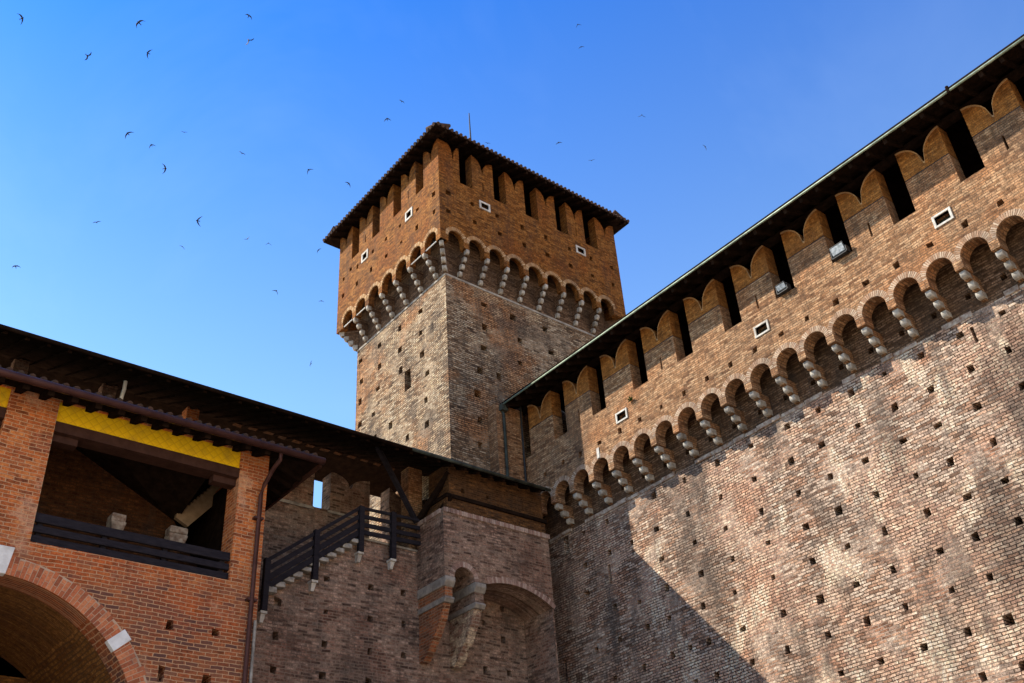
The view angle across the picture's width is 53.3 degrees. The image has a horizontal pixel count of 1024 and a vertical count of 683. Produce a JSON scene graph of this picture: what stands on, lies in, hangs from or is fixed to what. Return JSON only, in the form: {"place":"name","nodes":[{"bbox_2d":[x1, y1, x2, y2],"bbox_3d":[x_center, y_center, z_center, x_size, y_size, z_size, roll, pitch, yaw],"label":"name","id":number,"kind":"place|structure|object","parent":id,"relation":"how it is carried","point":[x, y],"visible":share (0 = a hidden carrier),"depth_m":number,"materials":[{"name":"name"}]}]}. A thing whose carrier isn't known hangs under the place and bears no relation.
{"place":"outdoors","nodes":[
{"label":"outdoors","id":0,"kind":"place"},
{"bbox_2d":[323,113,629,540],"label":"castle tower","id":1,"kind":"structure","parent":0,"point":[476,280],"depth_m":37.48,"materials":[{"name":"brick"}]},
{"bbox_2d":[361,249,367,263],"bbox_3d":[-5.720,-3.325,39.952,0.130,0.450,0.470,21,-42,-33],"label":"window frame","id":2,"kind":"structure","parent":1,"relation":"in","point":[366,251],"depth_m":39.94,"materials":[{"name":"white stone"}]},
{"bbox_2d":[405,206,412,221],"bbox_3d":[-3.795,-4.708,37.953,0.130,0.450,0.470,21,-42,-33],"label":"window frame","id":3,"kind":"structure","parent":1,"relation":"in","point":[406,219],"depth_m":37.91,"materials":[{"name":"white stone"}]},
{"bbox_2d":[479,200,490,212],"bbox_3d":[-1.037,-4.985,37.862,0.500,0.380,0.130,21,-42,-33],"label":"window frame","id":4,"kind":"structure","parent":1,"relation":"in","point":[480,201],"depth_m":37.82,"materials":[{"name":"white stone"}]},
{"bbox_2d":[575,245,585,256],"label":"window frame","id":5,"kind":"structure","parent":1,"relation":"in","point":[577,247],"depth_m":40.46,"materials":[{"name":"white stone"}]},
{"bbox_2d":[0,0,1023,507],"label":"sky","id":6,"kind":"structure","parent":0,"point":[778,94],"materials":[{"name":"blue"}]},
{"label":"courtyard ground","id":7,"kind":"structure","parent":0,"visible":0},
{"bbox_2d":[0,365,325,682],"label":"loggia building","id":8,"kind":"structure","parent":7,"relation":"on","point":[131,538],"depth_m":21.33,"materials":[{"name":"orange brick"}]},
{"bbox_2d":[119,380,126,398],"bbox_3d":[-9.419,1.438,24.514,0.244,1.079,0.093,-20,-37,23],"label":"flue pipe","id":9,"kind":"object","parent":8,"relation":"on","point":[123,391],"visible":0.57,"depth_m":24.62,"materials":[{"name":"grey metal"}]},
{"bbox_2d":[0,472,527,682],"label":"stair wall","id":10,"kind":"structure","parent":7,"relation":"on","point":[348,619],"depth_m":26.83,"materials":[{"name":"brown brick"}]},
{"bbox_2d":[0,324,550,549],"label":"roof","id":11,"kind":"object","parent":10,"relation":"on","point":[352,457],"depth_m":27.70,"materials":[{"name":"brown wood"}]},
{"bbox_2d":[257,505,420,623],"bbox_3d":[-4.342,5.863,26.613,4.652,3.688,0.260,21,-42,-33],"label":"stair railing","id":12,"kind":"object","parent":10,"relation":"attached to","point":[360,526],"visible":0.99,"depth_m":26.70,"materials":[{"name":"black wood"}]},
{"bbox_2d":[417,467,559,682],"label":"wall bay","id":13,"kind":"object","parent":7,"relation":"on","point":[481,539],"depth_m":28.53,"materials":[{"name":"brown brick"}]},
{"bbox_2d":[487,34,1023,682],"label":"curtain wall","id":14,"kind":"structure","parent":7,"relation":"on","point":[815,474],"depth_m":24.73,"materials":[{"name":"brick"}]},
{"bbox_2d":[615,407,627,423],"bbox_3d":[3.278,2.203,29.857,0.240,0.340,0.480,21,-42,-33],"label":"window","id":15,"kind":"structure","parent":14,"relation":"in","point":[624,410],"depth_m":29.83,"materials":[{"name":"white stone"}]},
{"bbox_2d":[753,319,769,338],"bbox_3d":[6.553,-0.294,26.536,0.240,0.340,0.480,21,-42,-33],"label":"window","id":16,"kind":"structure","parent":14,"relation":"in","point":[765,322],"depth_m":26.52,"materials":[{"name":"white stone"}]},
{"bbox_2d":[775,281,791,296],"bbox_3d":[6.962,-1.356,26.238,0.235,0.234,0.338,21,-42,-33],"label":"floodlight","id":17,"kind":"object","parent":14,"relation":"attached to","point":[782,288],"visible":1,"depth_m":26.18,"materials":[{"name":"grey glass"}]},
{"bbox_2d":[829,241,850,261],"bbox_3d":[8.062,-2.220,25.137,0.236,0.300,0.443,21,-42,-33],"label":"floodlight","id":18,"kind":"object","parent":14,"relation":"attached to","point":[839,250],"visible":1,"depth_m":25.08,"materials":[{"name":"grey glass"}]},
{"bbox_2d":[931,206,953,228],"bbox_3d":[9.836,-2.770,23.192,0.240,0.340,0.480,21,-42,-33],"label":"window","id":19,"kind":"structure","parent":14,"relation":"in","point":[951,216],"depth_m":23.17,"materials":[{"name":"white stone"}]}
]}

